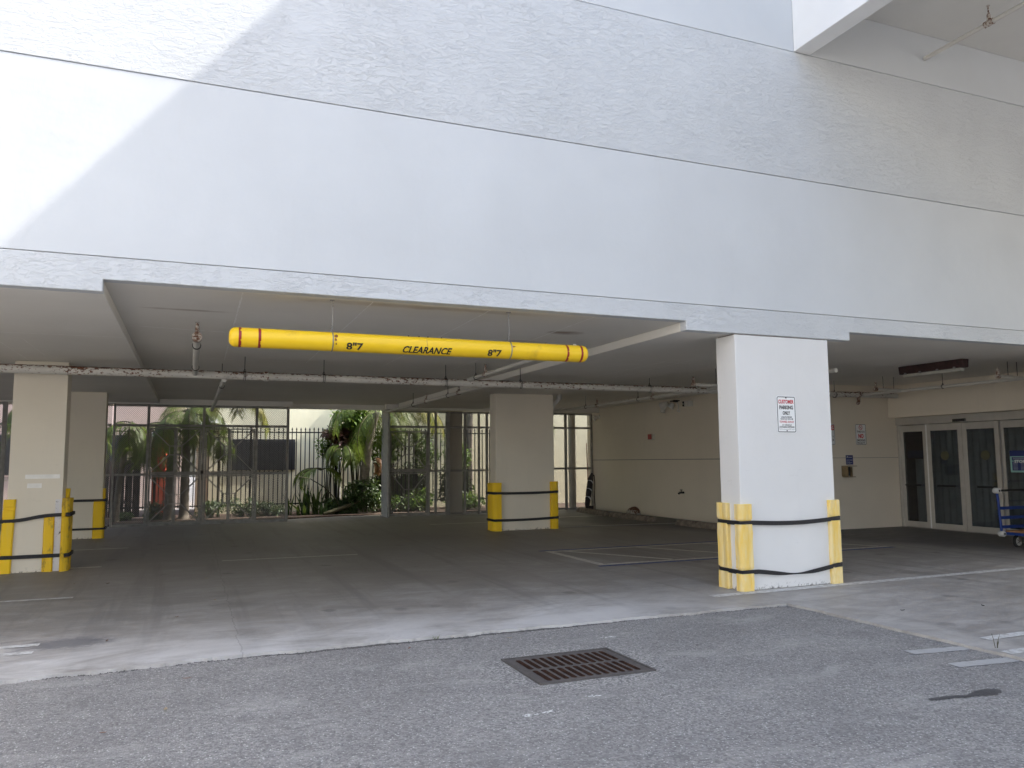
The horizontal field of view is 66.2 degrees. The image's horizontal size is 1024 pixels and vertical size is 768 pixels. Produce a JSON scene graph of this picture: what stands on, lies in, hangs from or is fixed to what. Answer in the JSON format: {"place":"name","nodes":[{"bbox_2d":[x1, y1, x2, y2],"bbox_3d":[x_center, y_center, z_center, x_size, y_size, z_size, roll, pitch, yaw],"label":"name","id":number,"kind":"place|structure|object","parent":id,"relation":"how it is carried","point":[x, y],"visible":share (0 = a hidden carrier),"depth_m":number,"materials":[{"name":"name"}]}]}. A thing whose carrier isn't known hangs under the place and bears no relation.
{"place":"outdoors","nodes":[
{"label":"outdoors","id":0,"kind":"place"},
{"bbox_2d":[151,435,166,513],"bbox_3d":[-10.037,2.568,22.360,0.460,2.360,0.500,2,-6,-22],"label":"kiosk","id":1,"kind":"object","parent":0,"point":[161,484],"visible":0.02,"depth_m":22.14,"materials":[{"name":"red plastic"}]},
{"bbox_2d":[0,475,1023,767],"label":"ground","id":2,"kind":"structure","parent":0,"point":[782,687],"depth_m":4.95,"materials":[{"name":"asphalt"}]},
{"bbox_2d":[0,404,186,510],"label":"neighbour building","id":3,"kind":"structure","parent":2,"relation":"on","point":[120,417],"depth_m":26.86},
{"bbox_2d":[0,434,10,474],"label":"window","id":4,"kind":"structure","parent":3,"relation":"in","point":[7,455],"depth_m":25.44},
{"bbox_2d":[106,435,126,471],"bbox_3d":[-13.668,2.374,26.558,1.200,1.300,0.059,2,-6,-22],"label":"window","id":5,"kind":"structure","parent":3,"relation":"in","point":[110,459],"depth_m":26.61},
{"bbox_2d":[105,502,584,526],"bbox_3d":[-4.096,4.212,25.711,40.000,0.330,7.900,2,-6,-22],"label":"planting bed","id":6,"kind":"object","parent":2,"relation":"on","point":[293,515],"visible":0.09,"depth_m":22.23,"materials":[{"name":"soil"}]},
{"bbox_2d":[6,410,11,443],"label":"palm tree","id":7,"kind":"object","parent":6,"relation":"on","point":[9,428],"visible":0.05,"depth_m":20.16,"materials":[{"name":"green plant"}]},
{"bbox_2d":[105,460,140,516],"bbox_3d":[-11.709,2.942,21.942,2.390,1.640,0.060,2,-6,-22],"label":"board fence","id":8,"kind":"object","parent":6,"relation":"on","point":[129,494],"visible":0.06,"depth_m":22.20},
{"bbox_2d":[107,421,153,521],"bbox_3d":[-10.066,2.282,20.483,1.566,2.646,1.372,2,-6,-22],"label":"palm tree","id":9,"kind":"object","parent":6,"relation":"on","point":[122,465],"visible":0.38,"depth_m":20.33,"materials":[{"name":"green plant"}]},
{"bbox_2d":[142,500,163,519],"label":"bush","id":10,"kind":"object","parent":6,"relation":"on","point":[153,504],"visible":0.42,"depth_m":21.00,"materials":[{"name":"green plant"}]},
{"bbox_2d":[130,417,211,519],"bbox_3d":[-9.178,2.286,21.287,1.833,2.780,2.268,5,-8,-43],"label":"palm tree","id":11,"kind":"object","parent":6,"relation":"on","point":[167,464],"visible":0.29,"depth_m":20.90,"materials":[{"name":"green plant"}]},
{"bbox_2d":[158,407,227,518],"bbox_3d":[-8.726,2.076,21.337,1.983,3.199,2.051,2,-6,-22],"label":"palm tree","id":12,"kind":"object","parent":6,"relation":"on","point":[191,417],"visible":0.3,"depth_m":21.17,"materials":[{"name":"green plant"}]},
{"bbox_2d":[191,408,269,438],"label":"palm fronds","id":13,"kind":"object","parent":12,"relation":"attached to","point":[259,420],"visible":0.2,"depth_m":21.24,"materials":[{"name":"green plant"}]},
{"bbox_2d":[194,499,225,517],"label":"bush","id":14,"kind":"object","parent":6,"relation":"on","point":[212,507],"visible":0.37,"depth_m":21.53,"materials":[{"name":"green plant"}]},
{"bbox_2d":[201,433,236,516],"bbox_3d":[-8.203,2.545,21.881,1.092,2.365,0.872,2,-6,-22],"label":"palm","id":15,"kind":"object","parent":6,"relation":"on","point":[217,456],"visible":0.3,"depth_m":21.73,"materials":[{"name":"green plant"}]},
{"bbox_2d":[223,497,260,516],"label":"bush","id":16,"kind":"object","parent":6,"relation":"on","point":[237,510],"visible":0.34,"depth_m":21.85,"materials":[{"name":"green plant"}]},
{"bbox_2d":[256,501,288,515],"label":"bush","id":17,"kind":"object","parent":6,"relation":"on","point":[270,509],"visible":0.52,"depth_m":22.11,"materials":[{"name":"green plant"}]},
{"bbox_2d":[282,493,294,514],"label":"snake plant","id":18,"kind":"object","parent":6,"relation":"on","point":[290,510],"visible":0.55,"depth_m":22.49,"materials":[{"name":"green plant"}]},
{"bbox_2d":[105,426,489,514],"bbox_3d":[-6.205,2.553,23.150,12.730,2.566,0.108,2,-6,-22],"label":"iron fence","id":19,"kind":"object","parent":6,"relation":"on","point":[250,459],"visible":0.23,"depth_m":23.09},
{"bbox_2d":[288,503,308,515],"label":"snake plant","id":20,"kind":"object","parent":6,"relation":"on","point":[298,511],"visible":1,"depth_m":22.20,"materials":[{"name":"green plant"}]},
{"bbox_2d":[296,484,311,514],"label":"snake plant","id":21,"kind":"object","parent":6,"relation":"on","point":[306,501],"visible":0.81,"depth_m":22.54,"materials":[{"name":"green plant"}]},
{"bbox_2d":[308,484,328,513],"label":"snake plant","id":22,"kind":"object","parent":6,"relation":"on","point":[315,502],"visible":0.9,"depth_m":22.68,"materials":[{"name":"green plant"}]},
{"bbox_2d":[312,501,327,514],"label":"snake plant","id":23,"kind":"object","parent":6,"relation":"on","point":[322,509],"visible":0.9,"depth_m":22.53,"materials":[{"name":"green plant"}]},
{"bbox_2d":[315,438,332,501],"bbox_3d":[-5.465,2.673,23.200,0.791,2.287,0.444,3,-7,-34],"label":"palm tree","id":24,"kind":"object","parent":6,"relation":"on","point":[323,448],"visible":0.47,"depth_m":23.18,"materials":[{"name":"green plant"}]},
{"bbox_2d":[322,497,352,513],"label":"shrub","id":25,"kind":"object","parent":6,"relation":"on","point":[330,504],"visible":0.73,"depth_m":22.80,"materials":[{"name":"green plant"}]},
{"bbox_2d":[320,425,356,499],"bbox_3d":[-5.107,2.496,23.188,1.138,2.634,0.672,2,-6,-22],"label":"shrub","id":26,"kind":"object","parent":6,"relation":"on","point":[344,434],"visible":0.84,"depth_m":23.13,"materials":[{"name":"green plant"}]},
{"bbox_2d":[323,501,358,514],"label":"fallen branch","id":27,"kind":"object","parent":6,"relation":"on","point":[334,510],"visible":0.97,"depth_m":22.52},
{"bbox_2d":[323,444,362,513],"bbox_3d":[-4.904,2.779,22.959,1.217,2.059,1.021,2,-6,-22],"label":"palm","id":28,"kind":"object","parent":6,"relation":"on","point":[334,450],"visible":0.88,"depth_m":22.80,"materials":[{"name":"green plant"}]},
{"bbox_2d":[292,468,341,491],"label":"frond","id":29,"kind":"object","parent":28,"relation":"attached to","point":[307,472],"visible":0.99,"depth_m":22.77,"materials":[{"name":"green plant"}]},
{"bbox_2d":[323,410,381,498],"bbox_3d":[-4.683,2.122,23.408,1.901,3.414,1.038,2,-6,-22],"label":"shrub","id":30,"kind":"object","parent":6,"relation":"on","point":[357,416],"visible":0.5,"depth_m":23.33,"materials":[{"name":"green plant"}]},
{"bbox_2d":[342,476,380,513],"bbox_3d":[-4.338,3.320,23.055,1.350,1.211,0.712,1,-6,-11],"label":"shrub","id":31,"kind":"object","parent":6,"relation":"on","point":[370,493],"visible":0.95,"depth_m":22.93,"materials":[{"name":"green plant"}]},
{"bbox_2d":[328,410,420,512],"bbox_3d":[-3.982,2.176,23.363,2.535,3.326,2.743,-3,-6,24],"label":"palm tree","id":32,"kind":"object","parent":6,"relation":"on","point":[374,419],"visible":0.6,"depth_m":22.91,"materials":[{"name":"green plant"}]},
{"bbox_2d":[373,457,381,476],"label":"dry frond","id":33,"kind":"object","parent":32,"relation":"hanging from","point":[377,466],"visible":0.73,"depth_m":23.10,"materials":[{"name":"brown plant"}]},
{"bbox_2d":[390,412,443,439],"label":"palm fronds","id":34,"kind":"object","parent":32,"relation":"attached to","point":[424,419],"visible":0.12,"depth_m":23.64,"materials":[{"name":"green plant"}]},
{"bbox_2d":[369,466,399,510],"bbox_3d":[-3.895,3.224,24.244,1.228,1.523,0.605,2,-6,-22],"label":"hedge plant","id":35,"kind":"object","parent":6,"relation":"on","point":[379,479],"visible":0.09,"depth_m":24.14,"materials":[{"name":"green plant"}]},
{"bbox_2d":[376,429,410,510],"bbox_3d":[-3.636,2.580,23.980,0.732,2.598,1.326,-5,-7,40],"label":"shrub","id":36,"kind":"object","parent":6,"relation":"on","point":[380,455],"visible":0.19,"depth_m":23.90,"materials":[{"name":"green plant"}]},
{"bbox_2d":[394,462,422,509],"bbox_3d":[-3.164,3.240,24.565,1.416,1.658,0.640,2,-6,-22],"label":"hedge plant","id":37,"kind":"object","parent":6,"relation":"on","point":[399,479],"visible":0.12,"depth_m":24.47,"materials":[{"name":"green plant"}]},
{"bbox_2d":[391,488,433,510],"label":"shrub","id":38,"kind":"object","parent":6,"relation":"on","point":[404,506],"visible":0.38,"depth_m":23.63,"materials":[{"name":"green plant"}]},
{"bbox_2d":[412,429,440,509],"bbox_3d":[-2.695,2.647,24.212,0.915,2.495,0.824,-4,-7,35],"label":"shrub","id":39,"kind":"object","parent":6,"relation":"on","point":[423,456],"visible":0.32,"depth_m":24.20,"materials":[{"name":"green plant"}]},
{"bbox_2d":[438,467,473,501],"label":"hedge plant","id":40,"kind":"object","parent":6,"relation":"on","point":[462,484],"visible":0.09,"depth_m":25.00,"materials":[{"name":"green plant"}]},
{"bbox_2d":[440,435,472,482],"bbox_3d":[-1.758,2.632,24.484,0.707,2.564,1.129,-5,-7,41],"label":"shrub","id":41,"kind":"object","parent":6,"relation":"on","point":[462,457],"visible":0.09,"depth_m":24.63,"materials":[{"name":"green plant"}]},
{"bbox_2d":[466,413,472,497],"bbox_3d":[-1.162,1.197,25.652,3.488,5.675,1.848,2,-6,-22],"label":"palm tree","id":42,"kind":"object","parent":6,"relation":"on","point":[468,442],"visible":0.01,"depth_m":25.92,"materials":[{"name":"green plant"}]},
{"bbox_2d":[463,492,485,509],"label":"shrub","id":43,"kind":"object","parent":6,"relation":"on","point":[473,501],"visible":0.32,"depth_m":24.21,"materials":[{"name":"green plant"}]},
{"bbox_2d":[194,408,587,514],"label":"neighbour building","id":44,"kind":"structure","parent":2,"relation":"on","point":[311,419],"depth_m":24.31,"materials":[{"name":"beige paint"}]},
{"bbox_2d":[31,606,782,680],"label":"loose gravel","id":45,"kind":"structure","parent":2,"relation":"on","point":[378,645],"depth_m":6.62,"materials":[{"name":"stone"}]},
{"bbox_2d":[235,620,625,658],"bbox_3d":[-0.616,2.225,6.842,3.736,0.001,0.124,2,-6,-22],"label":"edge gap","id":46,"kind":"object","parent":2,"relation":"on","point":[424,640],"visible":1,"depth_m":6.79,"materials":[{"name":"concrete"}]},
{"bbox_2d":[501,647,655,685],"bbox_3d":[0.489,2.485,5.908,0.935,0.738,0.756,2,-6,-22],"label":"drain grate","id":47,"kind":"object","parent":2,"relation":"in","point":[562,667],"visible":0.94,"depth_m":5.93,"materials":[{"name":"metal"}]},
{"bbox_2d":[905,646,967,653],"bbox_3d":[3.424,2.140,6.317,0.545,0.001,0.131,1,-6,-15],"label":"painted line","id":48,"kind":"object","parent":2,"relation":"on","point":[934,650],"visible":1,"depth_m":6.31,"materials":[{"name":"grey paint"}]},
{"bbox_2d":[928,689,1001,699],"bbox_3d":[2.966,2.026,5.107,0.620,0.001,0.130,2,-6,-22],"label":"oil stain","id":49,"kind":"object","parent":2,"relation":"on","point":[985,692],"visible":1,"depth_m":5.12,"materials":[{"name":"liquid"}]},
{"bbox_2d":[948,657,1017,666],"bbox_3d":[3.565,2.101,5.933,0.574,0.001,0.131,1,-6,-16],"label":"painted line","id":50,"kind":"object","parent":2,"relation":"on","point":[982,662],"visible":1,"depth_m":5.93,"materials":[{"name":"white paint"}]},
{"bbox_2d":[0,509,1023,684],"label":"floor","id":51,"kind":"structure","parent":0,"point":[299,585],"depth_m":9.45,"materials":[{"name":"concrete"}]},
{"bbox_2d":[7,360,71,572],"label":"pillar","id":52,"kind":"structure","parent":51,"relation":"on","point":[39,450],"depth_m":11.29,"materials":[{"name":"paint"}]},
{"bbox_2d":[0,499,15,573],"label":"corner guard","id":53,"kind":"object","parent":52,"relation":"attached to","point":[7,531],"visible":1,"depth_m":11.02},
{"bbox_2d":[0,550,73,559],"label":"strap","id":54,"kind":"object","parent":52,"relation":"attached to","point":[71,552],"visible":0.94,"depth_m":11.12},
{"bbox_2d":[0,511,74,523],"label":"strap","id":55,"kind":"object","parent":52,"relation":"attached to","point":[36,517],"visible":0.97,"depth_m":11.17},
{"bbox_2d":[41,517,54,571],"bbox_3d":[-6.629,2.286,11.220,0.141,0.776,0.049,2,-6,-22],"label":"corner guard","id":56,"kind":"object","parent":52,"relation":"attached to","point":[48,541],"visible":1,"depth_m":11.21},
{"bbox_2d":[52,499,61,570],"bbox_3d":[-6.537,2.170,11.290,0.082,1.018,0.008,2,-6,-22],"label":"adhesive strip","id":57,"kind":"object","parent":52,"relation":"attached to","point":[57,529],"visible":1,"depth_m":11.29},
{"bbox_2d":[59,498,73,571],"bbox_3d":[-6.468,2.174,11.390,0.120,1.030,0.360,2,-6,-22],"label":"corner guard","id":58,"kind":"object","parent":52,"relation":"attached to","point":[66,536],"visible":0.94,"depth_m":11.27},
{"bbox_2d":[0,402,112,530],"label":"fence","id":59,"kind":"object","parent":51,"relation":"on","point":[4,462],"visible":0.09,"depth_m":18.22,"materials":[{"name":"metal"}]},
{"bbox_2d":[67,391,108,538],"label":"pillar","id":60,"kind":"structure","parent":51,"relation":"on","point":[87,445],"depth_m":16.21,"materials":[{"name":"paint"}]},
{"bbox_2d":[72,526,106,530],"bbox_3d":[-8.854,2.984,16.210,0.858,0.040,0.438,2,-6,-22],"label":"strap","id":61,"kind":"object","parent":60,"relation":"attached to","point":[105,527],"visible":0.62,"depth_m":16.07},
{"bbox_2d":[73,498,107,501],"bbox_3d":[-8.858,2.408,16.266,0.858,0.050,0.438,2,-6,-22],"label":"strap","id":62,"kind":"object","parent":60,"relation":"attached to","point":[92,500],"visible":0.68,"depth_m":16.12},
{"bbox_2d":[92,501,102,538],"bbox_3d":[-8.516,2.790,16.151,0.194,0.764,0.054,2,-6,-22],"label":"corner guard","id":63,"kind":"object","parent":60,"relation":"attached to","point":[97,516],"visible":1,"depth_m":16.13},
{"bbox_2d":[101,488,105,537],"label":"corner guard","id":64,"kind":"object","parent":60,"relation":"attached to","point":[103,510],"visible":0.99,"depth_m":16.20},
{"bbox_2d":[109,404,289,527],"bbox_3d":[-7.767,2.025,19.780,4.143,2.984,0.129,2,-6,-22],"label":"fence","id":65,"kind":"object","parent":51,"relation":"on","point":[163,472],"visible":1,"depth_m":19.75,"materials":[{"name":"metal"}]},
{"bbox_2d":[389,411,489,516],"bbox_3d":[-1.543,2.271,22.627,4.165,2.950,0.100,2,-6,-22],"label":"fence","id":66,"kind":"object","parent":51,"relation":"on","point":[447,470],"visible":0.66,"depth_m":22.41,"materials":[{"name":"metal"}]},
{"bbox_2d":[381,409,389,517],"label":"post","id":67,"kind":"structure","parent":66,"relation":"attached to","point":[385,468],"depth_m":21.82,"materials":[{"name":"grey metal"}]},
{"bbox_2d":[446,411,462,514],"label":"pillar","id":68,"kind":"structure","parent":51,"relation":"on","point":[456,462],"depth_m":22.74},
{"bbox_2d":[490,483,501,531],"bbox_3d":[-0.352,2.685,17.169,0.215,1.045,0.234,2,-6,-22],"label":"corner guard","id":69,"kind":"object","parent":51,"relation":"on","point":[495,506],"visible":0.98,"depth_m":17.08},
{"bbox_2d":[0,0,1023,529],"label":"garage building","id":70,"kind":"structure","parent":51,"relation":"on","point":[646,192],"depth_m":9.05,"materials":[{"name":"white paint"}]},
{"bbox_2d":[229,300,587,361],"bbox_3d":[-0.918,-0.555,8.133,3.783,0.529,0.198,2,-6,-22],"label":"clearance bar","id":71,"kind":"object","parent":70,"relation":"hanging from","point":[310,340],"visible":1,"depth_m":7.95,"materials":[{"name":"yellow plastic"}]},
{"bbox_2d":[0,322,1023,413],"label":"sprinkler pipework","id":72,"kind":"object","parent":70,"relation":"hanging from","point":[473,382],"visible":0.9,"depth_m":12.86,"materials":[{"name":"white paint"}]},
{"bbox_2d":[626,507,640,514],"bbox_3d":[3.390,3.576,22.241,0.220,0.204,0.620,2,-6,-22],"label":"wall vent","id":73,"kind":"object","parent":70,"relation":"attached to","point":[633,510],"depth_m":22.09,"materials":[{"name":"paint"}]},
{"bbox_2d":[659,400,679,412],"bbox_3d":[4.134,0.594,20.574,0.248,0.335,0.669,4,-7,-41],"label":"flood light","id":74,"kind":"object","parent":70,"relation":"attached to","point":[664,405],"visible":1,"depth_m":20.66,"materials":[{"name":"beige plastic"}]},
{"bbox_2d":[682,401,692,406],"bbox_3d":[4.452,0.500,19.942,0.164,0.138,0.270,2,-6,-22],"label":"wall light","id":75,"kind":"object","parent":70,"relation":"attached to","point":[687,403],"visible":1,"depth_m":19.84,"materials":[{"name":"beige plastic"}]},
{"bbox_2d":[831,424,834,444],"bbox_3d":[6.858,1.088,16.972,0.303,0.452,0.006,2,-6,-22],"label":"sign","id":76,"kind":"object","parent":70,"relation":"attached to","point":[833,433],"visible":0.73,"depth_m":17.01,"materials":[{"name":"white"}]},
{"bbox_2d":[841,466,855,476],"bbox_3d":[7.288,1.888,16.962,0.250,0.245,0.197,2,-6,-22],"label":"keypad box","id":77,"kind":"object","parent":70,"relation":"attached to","point":[847,471],"visible":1,"depth_m":16.96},
{"bbox_2d":[846,455,852,464],"bbox_3d":[7.356,1.653,17.118,0.202,0.204,0.004,2,-6,-22],"label":"sign","id":78,"kind":"object","parent":70,"relation":"attached to","point":[849,459],"visible":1,"depth_m":17.12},
{"bbox_2d":[855,424,865,444],"bbox_3d":[7.687,1.114,17.310,0.300,0.452,0.004,2,-6,-22],"label":"sign","id":79,"kind":"object","parent":70,"relation":"attached to","point":[860,431],"visible":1,"depth_m":17.31,"materials":[{"name":"white"}]},
{"bbox_2d":[792,0,1023,61],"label":"overhanging wing","id":80,"kind":"structure","parent":70,"relation":"attached to","point":[818,24],"depth_m":10.48,"materials":[{"name":"paint"}]},
{"bbox_2d":[923,1,1023,60],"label":"overhead pipe","id":81,"kind":"object","parent":80,"relation":"hanging from","point":[988,22],"visible":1,"depth_m":10.23,"materials":[{"name":"metal"}]},
{"bbox_2d":[898,359,968,377],"bbox_3d":[7.163,-0.259,13.386,0.172,0.194,1.260,2,-6,-22],"label":"ceiling light","id":82,"kind":"object","parent":70,"relation":"attached to","point":[948,366],"visible":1,"depth_m":13.28,"materials":[{"name":"metal"}]},
{"bbox_2d":[895,410,1023,536],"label":"sliding doors","id":83,"kind":"structure","parent":70,"relation":"attached to","point":[926,425],"depth_m":16.20,"materials":[{"name":"metal"}]},
{"bbox_2d":[906,432,923,458],"bbox_3d":[8.889,1.355,17.334,0.006,0.595,0.435,2,-6,-22],"label":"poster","id":84,"kind":"object","parent":83,"relation":"attached to","point":[914,443],"visible":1,"depth_m":17.33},
{"bbox_2d":[900,425,930,527],"bbox_3d":[8.859,2.018,17.256,0.097,2.219,0.662,2,-6,-22],"label":"door leaf","id":85,"kind":"structure","parent":83,"relation":"in","point":[911,428],"depth_m":17.27,"materials":[{"name":"metal"}]},
{"bbox_2d":[926,423,967,531],"bbox_3d":[9.117,1.941,16.494,0.097,2.219,0.825,2,-6,-22],"label":"door leaf","id":86,"kind":"structure","parent":83,"relation":"in","point":[947,426],"depth_m":16.48,"materials":[{"name":"metal"}]},
{"bbox_2d":[961,421,1005,533],"bbox_3d":[9.425,1.865,15.740,0.097,2.219,0.788,2,-6,-22],"label":"door leaf","id":87,"kind":"structure","parent":83,"relation":"in","point":[985,455],"depth_m":15.76,"materials":[{"name":"metal"}]},
{"bbox_2d":[1000,419,1023,529],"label":"door leaf","id":88,"kind":"structure","parent":83,"relation":"in","point":[1006,423],"depth_m":15.34,"materials":[{"name":"metal"}]},
{"bbox_2d":[1009,450,1023,471],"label":"store hours sign","id":89,"kind":"object","parent":83,"relation":"attached to","point":[1017,460],"visible":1,"depth_m":15.15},
{"bbox_2d":[490,393,553,530],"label":"pillar","id":90,"kind":"structure","parent":51,"relation":"on","point":[521,444],"depth_m":17.52,"materials":[{"name":"paint"}]},
{"bbox_2d":[487,483,489,529],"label":"corner guard","id":91,"kind":"object","parent":90,"relation":"attached to","point":[488,488],"visible":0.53,"depth_m":17.41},
{"bbox_2d":[486,490,557,494],"bbox_3d":[0.237,2.431,17.626,1.566,0.069,0.516,2,-6,-22],"label":"strap","id":92,"kind":"object","parent":90,"relation":"attached to","point":[516,493],"visible":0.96,"depth_m":17.35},
{"bbox_2d":[487,516,558,521],"bbox_3d":[0.241,3.003,17.570,1.566,0.076,0.516,2,-6,-22],"label":"strap","id":93,"kind":"object","parent":90,"relation":"attached to","point":[522,519],"visible":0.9,"depth_m":17.32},
{"bbox_2d":[550,481,558,528],"bbox_3d":[0.936,2.725,17.709,0.199,1.050,0.203,2,-6,-22],"label":"corner guard","id":94,"kind":"object","parent":90,"relation":"attached to","point":[554,523],"visible":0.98,"depth_m":17.61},
{"bbox_2d":[553,394,560,468],"bbox_3d":[1.016,1.741,18.355,0.354,3.112,0.125,3,-6,-30],"label":"drain pipe","id":95,"kind":"object","parent":51,"relation":"on","point":[557,400],"visible":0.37,"depth_m":18.48,"materials":[{"name":"metal"}]},
{"bbox_2d":[568,415,575,507],"bbox_3d":[1.896,2.436,24.762,0.229,2.983,0.229,2,-6,-22],"label":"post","id":96,"kind":"object","parent":51,"relation":"on","point":[572,463],"visible":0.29,"depth_m":24.67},
{"bbox_2d":[553,413,593,509],"bbox_3d":[1.502,2.390,24.247,2.230,2.982,0.070,2,-6,-22],"label":"fence","id":97,"kind":"object","parent":51,"relation":"on","point":[565,456],"visible":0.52,"depth_m":24.41,"materials":[{"name":"metal"}]},
{"bbox_2d":[585,473,595,508],"bbox_3d":[2.370,3.270,23.952,0.198,1.123,0.461,-5,-7,40],"label":"folded bundle","id":98,"kind":"object","parent":51,"relation":"on","point":[588,490],"visible":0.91,"depth_m":23.88,"materials":[{"name":"fabric"}]},
{"bbox_2d":[576,508,608,515],"bbox_3d":[2.298,3.635,22.401,0.169,0.133,2.034,1,-6,-19],"label":"wheel stop","id":99,"kind":"object","parent":51,"relation":"on","point":[594,511],"visible":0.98,"depth_m":22.21,"materials":[{"name":"concrete"}]},
{"bbox_2d":[609,512,654,521],"bbox_3d":[3.079,3.427,20.333,0.169,0.132,2.130,2,-6,-22],"label":"wheel stop","id":100,"kind":"object","parent":51,"relation":"on","point":[633,516],"visible":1,"depth_m":20.14,"materials":[{"name":"concrete"}]},
{"bbox_2d":[675,519,716,529],"bbox_3d":[4.273,3.137,17.470,0.169,0.133,2.100,2,-6,-22],"label":"wheel stop","id":101,"kind":"object","parent":51,"relation":"on","point":[699,524],"visible":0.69,"depth_m":17.60,"materials":[{"name":"concrete"}]},
{"bbox_2d":[716,334,834,589],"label":"pillar","id":102,"kind":"structure","parent":51,"relation":"on","point":[768,472],"depth_m":9.48,"materials":[{"name":"paint"}]},
{"bbox_2d":[716,502,732,588],"bbox_3d":[2.586,1.927,9.432,0.169,1.000,0.224,2,-6,-22],"label":"corner guard","id":103,"kind":"object","parent":102,"relation":"attached to","point":[724,543],"visible":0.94,"depth_m":9.36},
{"bbox_2d":[734,504,754,591],"bbox_3d":[2.707,1.901,9.150,0.188,0.995,0.123,2,-6,-22],"label":"corner guard","id":104,"kind":"object","parent":102,"relation":"attached to","point":[744,548],"visible":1,"depth_m":9.10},
{"bbox_2d":[718,516,840,524],"bbox_3d":[3.268,1.664,9.600,1.528,0.082,0.462,2,-6,-22],"label":"strap","id":105,"kind":"object","parent":102,"relation":"attached to","point":[794,522],"visible":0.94,"depth_m":9.36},
{"bbox_2d":[719,562,842,574],"bbox_3d":[3.272,2.236,9.544,1.528,0.102,0.462,2,-6,-22],"label":"strap","id":106,"kind":"object","parent":102,"relation":"attached to","point":[770,572],"visible":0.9,"depth_m":9.28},
{"bbox_2d":[776,396,796,432],"bbox_3d":[3.340,0.370,9.556,0.297,0.454,0.008,2,-6,-22],"label":"sign","id":107,"kind":"object","parent":102,"relation":"attached to","point":[786,412],"visible":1,"depth_m":9.56,"materials":[{"name":"white"}]},
{"bbox_2d":[827,499,842,583],"bbox_3d":[3.950,1.937,9.693,0.185,1.010,0.175,2,-6,-22],"label":"corner guard","id":108,"kind":"object","parent":102,"relation":"attached to","point":[835,546],"visible":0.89,"depth_m":9.61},
{"bbox_2d":[992,488,1023,546],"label":"platform trolley","id":109,"kind":"object","parent":51,"relation":"on","point":[1017,539],"visible":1,"depth_m":13.27,"materials":[{"name":"blue metal"}]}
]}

